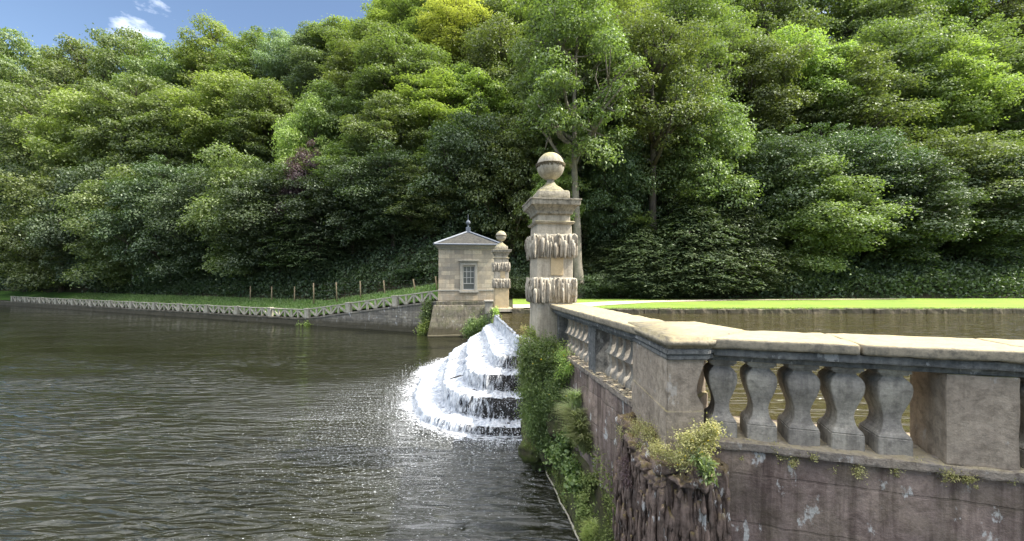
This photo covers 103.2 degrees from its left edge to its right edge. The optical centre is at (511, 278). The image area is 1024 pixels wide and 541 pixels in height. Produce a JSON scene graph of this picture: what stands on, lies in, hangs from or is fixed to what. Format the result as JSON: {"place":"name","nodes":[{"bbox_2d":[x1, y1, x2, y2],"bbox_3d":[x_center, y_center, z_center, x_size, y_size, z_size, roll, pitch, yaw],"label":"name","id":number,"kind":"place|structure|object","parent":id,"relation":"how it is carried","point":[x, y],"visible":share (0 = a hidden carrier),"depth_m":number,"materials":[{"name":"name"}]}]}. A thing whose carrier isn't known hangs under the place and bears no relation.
{"place":"outdoors","nodes":[
{"label":"outdoors","id":0,"kind":"place"},
{"bbox_2d":[0,283,437,315],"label":"grass bank","id":1,"kind":"structure","parent":0,"point":[5,295],"depth_m":42.60,"materials":[{"name":"green plant"}]},
{"bbox_2d":[0,305,577,540],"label":"lake water","id":2,"kind":"structure","parent":0,"point":[115,426],"depth_m":9.46,"materials":[{"name":"liquid"}]},
{"bbox_2d":[0,300,435,332],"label":"retaining wall","id":3,"kind":"structure","parent":2,"relation":"in","point":[401,318],"depth_m":32.26,"materials":[{"name":"stone"}]},
{"bbox_2d":[10,290,437,317],"bbox_3d":[-38.142,2.061,43.029,72.674,2.518,0.360,0,0,24],"label":"stone fence","id":4,"kind":"object","parent":3,"relation":"on","point":[207,308],"visible":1,"depth_m":37.13,"materials":[{"name":"grey stone"}]},
{"bbox_2d":[363,315,523,471],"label":"cascade","id":5,"kind":"object","parent":2,"relation":"in","point":[468,385],"visible":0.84,"depth_m":11.45,"materials":[{"name":"liquid"}]},
{"bbox_2d":[398,358,519,446],"bbox_3d":[-2.838,3.827,13.579,4.594,0.047,13.002,0,0,-23],"label":"foam","id":6,"kind":"object","parent":2,"relation":"on","point":[420,372],"visible":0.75,"depth_m":10.77,"materials":[{"name":"liquid"}]},
{"bbox_2d":[427,219,498,336],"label":"pavilion","id":7,"kind":"structure","parent":2,"relation":"in","point":[465,290],"depth_m":27.92,"materials":[{"name":"stone"}]},
{"bbox_2d":[521,391,544,469],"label":"buttress","id":8,"kind":"structure","parent":2,"relation":"in","point":[537,466],"depth_m":8.17,"materials":[{"name":"grey stone"}]},
{"bbox_2d":[510,349,555,456],"bbox_3d":[0.455,2.367,7.899,0.836,1.986,1.217,0,0,-28],"label":"trailing plant","id":9,"kind":"object","parent":8,"relation":"hanging from","point":[539,434],"visible":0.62,"depth_m":7.68,"materials":[{"name":"green plant"}]},
{"bbox_2d":[522,152,581,384],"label":"ball pillar","id":10,"kind":"structure","parent":8,"relation":"on","point":[550,206],"depth_m":8.19,"materials":[{"name":"stone"}]},
{"bbox_2d":[520,344,631,540],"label":"dam wall","id":11,"kind":"structure","parent":2,"relation":"in","point":[603,406],"depth_m":5.81,"materials":[{"name":"stone"}]},
{"bbox_2d":[511,329,571,390],"bbox_3d":[0.660,1.619,7.819,1.623,1.250,1.134,0,0,41],"label":"shrub","id":12,"kind":"object","parent":11,"relation":"on","point":[538,353],"visible":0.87,"depth_m":7.78,"materials":[{"name":"green plant"}]},
{"bbox_2d":[514,355,570,429],"bbox_3d":[0.768,2.259,7.678,1.468,1.649,1.383,0,0,0],"label":"shrub","id":13,"kind":"object","parent":11,"relation":"attached to","point":[549,397],"visible":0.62,"depth_m":7.51,"materials":[{"name":"green plant"}]},
{"bbox_2d":[539,424,585,495],"bbox_3d":[0.877,3.003,6.878,0.743,0.906,1.945,0,0,-14],"label":"creeper","id":14,"kind":"object","parent":11,"relation":"attached to","point":[561,458],"visible":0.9,"depth_m":6.78,"materials":[{"name":"green plant"}]},
{"bbox_2d":[552,398,592,454],"bbox_3d":[0.943,2.335,6.256,0.768,0.754,1.064,0,0,-12],"label":"grass tuft","id":15,"kind":"object","parent":11,"relation":"attached to","point":[577,423],"visible":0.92,"depth_m":6.22,"materials":[{"name":"green plant"}]},
{"bbox_2d":[545,413,615,540],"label":"moss","id":16,"kind":"object","parent":11,"relation":"on","point":[562,489],"visible":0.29,"depth_m":5.75,"materials":[{"name":"green plant"}]},
{"bbox_2d":[569,470,598,521],"bbox_3d":[0.973,2.962,5.508,0.409,0.467,0.970,0,0,13],"label":"creeper","id":17,"kind":"object","parent":11,"relation":"attached to","point":[583,510],"visible":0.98,"depth_m":5.47,"materials":[{"name":"green plant"}]},
{"bbox_2d":[612,412,1023,540],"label":"wall","id":18,"kind":"structure","parent":2,"relation":"in","point":[754,496],"depth_m":3.36,"materials":[{"name":"stone"}]},
{"bbox_2d":[615,412,677,469],"bbox_3d":[1.250,1.519,3.877,0.411,0.527,1.136,0,0,0],"label":"moss cushion","id":19,"kind":"object","parent":18,"relation":"on","point":[659,447],"visible":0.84,"depth_m":3.71,"materials":[{"name":"green plant"}]},
{"bbox_2d":[661,412,731,478],"bbox_3d":[1.489,1.357,3.331,0.488,0.560,0.414,0,0,0],"label":"stonecrop","id":20,"kind":"object","parent":18,"relation":"on","point":[700,439],"visible":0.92,"depth_m":3.27,"materials":[{"name":"yellow plant"}]},
{"bbox_2d":[550,303,1023,483],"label":"balustrade","id":21,"kind":"object","parent":18,"relation":"on","point":[964,397],"visible":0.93,"depth_m":3.42,"materials":[{"name":"stone"}]},
{"bbox_2d":[739,438,1015,488],"bbox_3d":[3.327,1.498,3.088,2.866,0.270,0.243,0,0,18],"label":"stonecrop","id":22,"kind":"object","parent":21,"relation":"on","point":[970,479],"visible":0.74,"depth_m":3.19,"materials":[{"name":"green plant"}]},
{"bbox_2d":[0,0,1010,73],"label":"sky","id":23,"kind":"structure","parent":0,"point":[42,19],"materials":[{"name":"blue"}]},
{"bbox_2d":[0,108,1023,317],"bbox_3d":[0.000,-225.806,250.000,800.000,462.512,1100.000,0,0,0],"label":"hillside","id":24,"kind":"structure","parent":0,"point":[408,285],"depth_m":37.74,"materials":[{"name":"green plant"}]},
{"bbox_2d":[0,159,50,294],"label":"broadleaf tree","id":25,"kind":"object","parent":24,"relation":"on","point":[3,280],"visible":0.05,"depth_m":61.28,"materials":[{"name":"green plant"}]},
{"bbox_2d":[0,26,77,163],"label":"broadleaf tree","id":26,"kind":"object","parent":24,"relation":"on","point":[22,48],"visible":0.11,"depth_m":91.57,"materials":[{"name":"green plant"}]},
{"bbox_2d":[0,72,84,217],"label":"broadleaf tree","id":27,"kind":"object","parent":24,"relation":"on","point":[29,107],"visible":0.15,"depth_m":65.97,"materials":[{"name":"green plant"}]},
{"bbox_2d":[0,155,98,292],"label":"broadleaf tree","id":28,"kind":"object","parent":24,"relation":"on","point":[26,266],"visible":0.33,"depth_m":56.69,"materials":[{"name":"green plant"}]},
{"bbox_2d":[7,32,123,111],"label":"broadleaf tree","id":29,"kind":"object","parent":24,"relation":"on","point":[76,68],"visible":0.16,"depth_m":87.43,"materials":[{"name":"green plant"}]},
{"bbox_2d":[8,157,136,292],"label":"broadleaf tree","id":30,"kind":"object","parent":24,"relation":"on","point":[58,233],"visible":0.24,"depth_m":53.23,"materials":[{"name":"green plant"}]},
{"bbox_2d":[5,83,147,176],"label":"broadleaf tree","id":31,"kind":"object","parent":24,"relation":"on","point":[56,143],"visible":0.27,"depth_m":60.77,"materials":[{"name":"green plant"}]},
{"bbox_2d":[49,163,158,290],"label":"broadleaf tree","id":32,"kind":"object","parent":24,"relation":"on","point":[113,267],"visible":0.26,"depth_m":50.29,"materials":[{"name":"green plant"}]},
{"bbox_2d":[78,23,167,97],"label":"broadleaf tree","id":33,"kind":"object","parent":24,"relation":"on","point":[103,59],"visible":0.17,"depth_m":82.74,"materials":[{"name":"green plant"}]},
{"bbox_2d":[62,70,190,180],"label":"broadleaf tree","id":34,"kind":"object","parent":24,"relation":"on","point":[124,99],"visible":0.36,"depth_m":59.44,"materials":[{"name":"green plant"}]},
{"bbox_2d":[73,153,211,287],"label":"broadleaf tree","id":35,"kind":"object","parent":24,"relation":"on","point":[156,172],"visible":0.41,"depth_m":47.33,"materials":[{"name":"green plant"}]},
{"bbox_2d":[108,34,212,106],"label":"broadleaf tree","id":36,"kind":"object","parent":24,"relation":"on","point":[154,64],"visible":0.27,"depth_m":78.59,"materials":[{"name":"green plant"}]},
{"bbox_2d":[108,84,226,182],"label":"broadleaf tree","id":37,"kind":"object","parent":24,"relation":"on","point":[163,143],"visible":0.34,"depth_m":57.16,"materials":[{"name":"green plant"}]},
{"bbox_2d":[135,167,232,282],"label":"broadleaf tree","id":38,"kind":"object","parent":24,"relation":"on","point":[190,254],"visible":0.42,"depth_m":44.92,"materials":[{"name":"green plant"}]},
{"bbox_2d":[163,9,255,136],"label":"broadleaf tree","id":39,"kind":"object","parent":24,"relation":"on","point":[196,56],"visible":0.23,"depth_m":77.54,"materials":[{"name":"green plant"}]},
{"bbox_2d":[156,65,281,179],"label":"broadleaf tree","id":40,"kind":"object","parent":24,"relation":"on","point":[206,107],"visible":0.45,"depth_m":55.55,"materials":[{"name":"green plant"}]},
{"bbox_2d":[166,137,284,281],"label":"broadleaf tree","id":41,"kind":"object","parent":24,"relation":"on","point":[206,224],"visible":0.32,"depth_m":42.58,"materials":[{"name":"green plant"}]},
{"bbox_2d":[201,25,314,114],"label":"broadleaf tree","id":42,"kind":"object","parent":24,"relation":"on","point":[242,64],"visible":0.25,"depth_m":75.05,"materials":[{"name":"green plant"}]},
{"bbox_2d":[206,76,311,172],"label":"broadleaf tree","id":43,"kind":"object","parent":24,"relation":"on","point":[270,100],"visible":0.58,"depth_m":54.36,"materials":[{"name":"green plant"}]},
{"bbox_2d":[201,162,329,278],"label":"broadleaf tree","id":44,"kind":"object","parent":24,"relation":"on","point":[255,227],"visible":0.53,"depth_m":41.00,"materials":[{"name":"green plant"}]},
{"bbox_2d":[248,26,314,101],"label":"broadleaf tree","id":45,"kind":"object","parent":24,"relation":"on","point":[275,67],"visible":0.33,"depth_m":72.39,"materials":[{"name":"green plant"}]},
{"bbox_2d":[269,138,328,261],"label":"copper beech","id":46,"kind":"object","parent":24,"relation":"on","point":[296,167],"visible":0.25,"depth_m":42.21,"materials":[{"name":"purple plant"}]},
{"bbox_2d":[268,95,341,223],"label":"broadleaf tree","id":47,"kind":"object","parent":24,"relation":"on","point":[300,135],"visible":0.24,"depth_m":44.89,"materials":[{"name":"green plant"}]},
{"bbox_2d":[257,166,358,268],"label":"yew tree","id":48,"kind":"object","parent":24,"relation":"on","point":[318,242],"visible":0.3,"depth_m":40.22,"materials":[{"name":"green plant"}]},
{"bbox_2d":[274,17,349,103],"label":"broadleaf tree","id":49,"kind":"object","parent":24,"relation":"on","point":[302,64],"visible":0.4,"depth_m":67.73,"materials":[{"name":"green plant"}]},
{"bbox_2d":[278,77,383,153],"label":"broadleaf tree","id":50,"kind":"object","parent":24,"relation":"on","point":[344,106],"visible":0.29,"depth_m":46.75,"materials":[{"name":"green plant"}]},
{"bbox_2d":[271,154,396,258],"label":"broadleaf tree","id":51,"kind":"object","parent":24,"relation":"on","point":[321,205],"visible":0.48,"depth_m":38.96,"materials":[{"name":"green plant"}]},
{"bbox_2d":[302,14,375,82],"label":"broadleaf tree","id":52,"kind":"object","parent":24,"relation":"on","point":[343,22],"visible":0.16,"depth_m":68.52,"materials":[{"name":"green plant"}]},
{"bbox_2d":[304,127,396,240],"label":"broadleaf tree","id":53,"kind":"object","parent":24,"relation":"on","point":[332,158],"visible":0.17,"depth_m":40.39,"materials":[{"name":"green plant"}]},
{"bbox_2d":[307,29,402,140],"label":"broadleaf tree","id":54,"kind":"object","parent":24,"relation":"on","point":[341,62],"visible":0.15,"depth_m":51.45,"materials":[{"name":"green plant"}]},
{"bbox_2d":[315,14,421,84],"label":"broadleaf tree","id":55,"kind":"object","parent":24,"relation":"on","point":[355,26],"visible":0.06,"depth_m":58.91,"materials":[{"name":"green plant"}]},
{"bbox_2d":[329,90,434,165],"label":"broadleaf tree","id":56,"kind":"object","parent":24,"relation":"on","point":[369,126],"visible":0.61,"depth_m":40.80,"materials":[{"name":"green plant"}]},
{"bbox_2d":[320,138,447,250],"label":"broadleaf tree","id":57,"kind":"object","parent":24,"relation":"on","point":[357,186],"visible":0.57,"depth_m":37.31,"materials":[{"name":"green plant"}]},
{"bbox_2d":[341,23,455,148],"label":"broadleaf tree","id":58,"kind":"object","parent":24,"relation":"on","point":[409,61],"visible":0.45,"depth_m":46.53,"materials":[{"name":"green plant"}]},
{"bbox_2d":[372,0,439,32],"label":"broadleaf tree","id":59,"kind":"object","parent":24,"relation":"on","point":[402,7],"visible":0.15,"depth_m":68.18,"materials":[{"name":"green plant"}]},
{"bbox_2d":[368,158,462,240],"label":"broadleaf tree","id":60,"kind":"object","parent":24,"relation":"on","point":[423,226],"visible":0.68,"depth_m":36.34,"materials":[{"name":"green plant"}]},
{"bbox_2d":[379,64,486,146],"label":"broadleaf tree","id":61,"kind":"object","parent":24,"relation":"on","point":[421,103],"visible":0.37,"depth_m":43.02,"materials":[{"name":"green plant"}]},
{"bbox_2d":[411,0,498,79],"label":"broadleaf tree","id":62,"kind":"object","parent":24,"relation":"on","point":[450,10],"visible":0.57,"depth_m":56.64,"materials":[{"name":"green plant"}]},
{"bbox_2d":[395,96,524,247],"bbox_3d":[-4.060,-8.724,39.090,14.071,15.357,13.771,0,0,-3],"label":"broadleaf tree","id":63,"kind":"object","parent":24,"relation":"on","point":[449,134],"visible":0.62,"depth_m":35.67,"materials":[{"name":"green plant"}]},
{"bbox_2d":[426,57,523,140],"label":"broadleaf tree","id":64,"kind":"object","parent":24,"relation":"on","point":[491,85],"visible":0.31,"depth_m":44.46,"materials":[{"name":"green plant"}]},
{"bbox_2d":[442,0,528,103],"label":"broadleaf tree","id":65,"kind":"object","parent":24,"relation":"on","point":[497,9],"visible":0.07,"depth_m":56.99,"materials":[{"name":"green plant"}]},
{"bbox_2d":[484,300,493,323],"bbox_3d":[-0.784,3.118,23.762,1.528,3.575,6.869,0,0,-8],"label":"weir abutment","id":66,"kind":"object","parent":24,"relation":"on","point":[488,304],"visible":0.06,"depth_m":24.50,"materials":[{"name":"stone"}]},
{"bbox_2d":[490,231,511,311],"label":"ball pillar","id":67,"kind":"structure","parent":66,"relation":"on","point":[501,281],"depth_m":21.97,"materials":[{"name":"stone"}]},
{"bbox_2d":[454,8,534,144],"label":"broadleaf tree","id":68,"kind":"object","parent":24,"relation":"on","point":[489,51],"visible":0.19,"depth_m":46.28,"materials":[{"name":"green plant"}]},
{"bbox_2d":[449,101,568,264],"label":"broadleaf tree","id":69,"kind":"object","parent":24,"relation":"on","point":[524,155],"visible":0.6,"depth_m":35.52,"materials":[{"name":"green plant"}]},
{"bbox_2d":[485,0,558,178],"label":"broadleaf tree","id":70,"kind":"object","parent":24,"relation":"on","point":[525,9],"visible":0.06,"depth_m":55.74,"materials":[{"name":"green plant"}]},
{"bbox_2d":[87,207,1023,298],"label":"undergrowth","id":71,"kind":"object","parent":24,"relation":"on","point":[1013,270],"visible":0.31,"depth_m":35.78,"materials":[{"name":"green plant"}]},
{"bbox_2d":[524,142,588,233],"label":"broadleaf tree","id":72,"kind":"object","parent":24,"relation":"on","point":[562,178],"visible":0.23,"depth_m":34.04,"materials":[{"name":"green plant"}]},
{"bbox_2d":[497,0,620,183],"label":"broadleaf tree","id":73,"kind":"object","parent":24,"relation":"on","point":[526,50],"visible":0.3,"depth_m":35.35,"materials":[{"name":"green plant"}]},
{"bbox_2d":[511,0,639,232],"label":"broadleaf tree","id":74,"kind":"object","parent":24,"relation":"on","point":[586,90],"visible":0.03,"depth_m":36.27,"materials":[{"name":"green plant"}]},
{"bbox_2d":[504,0,654,297],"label":"broadleaf tree","id":75,"kind":"object","parent":24,"relation":"on","point":[572,142],"visible":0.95,"depth_m":32.05,"materials":[{"name":"green plant"}]},
{"bbox_2d":[582,223,643,274],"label":"yew tree","id":76,"kind":"object","parent":24,"relation":"on","point":[598,245],"visible":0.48,"depth_m":35.37,"materials":[{"name":"green plant"}]},
{"bbox_2d":[571,114,668,264],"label":"broadleaf tree","id":77,"kind":"object","parent":24,"relation":"on","point":[599,218],"visible":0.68,"depth_m":35.46,"materials":[{"name":"green plant"}]},
{"bbox_2d":[582,0,657,228],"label":"broadleaf tree","id":78,"kind":"object","parent":24,"relation":"on","point":[621,5],"visible":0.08,"depth_m":41.07,"materials":[{"name":"green plant"}]},
{"bbox_2d":[582,211,702,295],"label":"yew tree","id":79,"kind":"object","parent":24,"relation":"on","point":[640,231],"visible":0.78,"depth_m":32.78,"materials":[{"name":"green plant"}]},
{"bbox_2d":[594,108,705,233],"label":"broadleaf tree","id":80,"kind":"object","parent":24,"relation":"on","point":[647,169],"visible":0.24,"depth_m":36.95,"materials":[{"name":"green plant"}]},
{"bbox_2d":[590,0,734,270],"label":"broadleaf tree","id":81,"kind":"object","parent":24,"relation":"on","point":[664,60],"visible":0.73,"depth_m":34.42,"materials":[{"name":"green plant"}]},
{"bbox_2d":[630,0,761,152],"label":"broadleaf tree","id":82,"kind":"object","parent":24,"relation":"on","point":[685,7],"visible":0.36,"depth_m":39.97,"materials":[{"name":"green plant"}]},
{"bbox_2d":[632,181,781,297],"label":"yew tree","id":83,"kind":"object","parent":24,"relation":"on","point":[688,210],"visible":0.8,"depth_m":32.21,"materials":[{"name":"green plant"}]},
{"bbox_2d":[642,80,786,255],"bbox_3d":[17.354,-9.446,38.035,13.083,18.059,13.367,0,0,-15],"label":"broadleaf tree","id":84,"kind":"object","parent":24,"relation":"on","point":[704,156],"visible":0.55,"depth_m":35.33,"materials":[{"name":"green plant"}]},
{"bbox_2d":[690,10,789,168],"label":"broadleaf tree","id":85,"kind":"object","parent":24,"relation":"on","point":[747,22],"visible":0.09,"depth_m":46.10,"materials":[{"name":"green plant"}]},
{"bbox_2d":[677,175,810,292],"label":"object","id":86,"kind":"object","parent":24,"relation":"on","point":[753,223],"visible":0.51,"depth_m":32.90,"materials":[{"name":"green plant"}]},
{"bbox_2d":[712,32,826,175],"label":"broadleaf tree","id":87,"kind":"object","parent":24,"relation":"on","point":[771,87],"visible":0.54,"depth_m":42.47,"materials":[{"name":"green plant"}]},
{"bbox_2d":[725,0,840,78],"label":"broadleaf tree","id":88,"kind":"object","parent":24,"relation":"on","point":[769,22],"visible":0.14,"depth_m":57.96,"materials":[{"name":"green plant"}]},
{"bbox_2d":[710,122,859,259],"bbox_3d":[23.841,-7.472,38.107,14.071,13.306,13.771,0,0,-31],"label":"broadleaf tree","id":89,"kind":"object","parent":24,"relation":"on","point":[777,164],"visible":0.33,"depth_m":34.69,"materials":[{"name":"green plant"}]},
{"bbox_2d":[745,20,872,142],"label":"broadleaf tree","id":90,"kind":"object","parent":24,"relation":"on","point":[813,60],"visible":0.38,"depth_m":43.80,"materials":[{"name":"green plant"}]},
{"bbox_2d":[744,148,919,276],"bbox_3d":[26.071,-4.904,35.236,12.664,10.544,13.346,0,0,-29],"label":"broadleaf tree","id":91,"kind":"object","parent":24,"relation":"on","point":[838,221],"visible":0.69,"depth_m":32.88,"materials":[{"name":"green plant"}]},
{"bbox_2d":[768,0,895,78],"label":"broadleaf tree","id":92,"kind":"object","parent":24,"relation":"on","point":[843,12],"visible":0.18,"depth_m":59.69,"materials":[{"name":"green plant"}]},
{"bbox_2d":[788,120,946,255],"bbox_3d":[31.974,-8.233,38.895,13.771,13.782,14.071,0,0,41],"label":"broadleaf tree","id":93,"kind":"object","parent":24,"relation":"on","point":[875,145],"visible":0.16,"depth_m":35.80,"materials":[{"name":"green plant"}]},
{"bbox_2d":[779,41,956,164],"bbox_3d":[37.307,-15.889,45.305,16.096,20.495,15.049,0,0,33],"label":"broadleaf tree","id":94,"kind":"object","parent":24,"relation":"on","point":[861,107],"visible":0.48,"depth_m":42.22,"materials":[{"name":"green plant"}]},
{"bbox_2d":[819,0,961,53],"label":"broadleaf tree","id":95,"kind":"object","parent":24,"relation":"on","point":[904,10],"visible":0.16,"depth_m":57.25,"materials":[{"name":"green plant"}]},
{"bbox_2d":[838,11,979,159],"bbox_3d":[46.216,-19.552,49.749,16.505,24.158,15.174,0,0,-1],"label":"broadleaf tree","id":96,"kind":"object","parent":24,"relation":"on","point":[881,33],"visible":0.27,"depth_m":45.61,"materials":[{"name":"green plant"}]},
{"bbox_2d":[832,149,999,268],"bbox_3d":[33.842,-5.595,37.779,14.681,10.911,13.930,0,0,41],"label":"broadleaf tree","id":97,"kind":"object","parent":24,"relation":"on","point":[933,219],"visible":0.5,"depth_m":33.94,"materials":[{"name":"green plant"}]},
{"bbox_2d":[868,30,1023,150],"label":"broadleaf tree","id":98,"kind":"object","parent":24,"relation":"on","point":[968,107],"visible":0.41,"depth_m":44.03,"materials":[{"name":"green plant"}]},
{"bbox_2d":[882,0,1021,99],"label":"broadleaf tree","id":99,"kind":"object","parent":24,"relation":"on","point":[956,18],"visible":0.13,"depth_m":61.37,"materials":[{"name":"green plant"}]},
{"bbox_2d":[882,123,1023,252],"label":"broadleaf tree","id":100,"kind":"object","parent":24,"relation":"on","point":[955,145],"visible":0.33,"depth_m":36.32,"materials":[{"name":"green plant"}]},
{"bbox_2d":[906,150,1023,263],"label":"broadleaf tree","id":101,"kind":"object","parent":24,"relation":"on","point":[1012,221],"visible":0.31,"depth_m":35.41,"materials":[{"name":"green plant"}]},
{"bbox_2d":[922,12,1023,151],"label":"broadleaf tree","id":102,"kind":"object","parent":24,"relation":"on","point":[1005,57],"visible":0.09,"depth_m":46.59,"materials":[{"name":"green plant"}]},
{"bbox_2d":[937,0,1023,119],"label":"broadleaf tree","id":103,"kind":"object","parent":24,"relation":"on","point":[1007,6],"visible":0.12,"depth_m":60.85,"materials":[{"name":"green plant"}]},
{"bbox_2d":[492,313,1023,432],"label":"pond water","id":104,"kind":"structure","parent":0,"point":[1009,326],"depth_m":16.22,"materials":[{"name":"liquid"}]},
{"bbox_2d":[512,308,1023,313],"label":"pond edge wall","id":105,"kind":"structure","parent":104,"relation":"in","point":[823,310],"depth_m":21.79,"materials":[{"name":"stone"}]},
{"bbox_2d":[513,298,1023,307],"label":"lawn","id":106,"kind":"structure","parent":0,"point":[930,302],"depth_m":27.20,"materials":[{"name":"green plant"}]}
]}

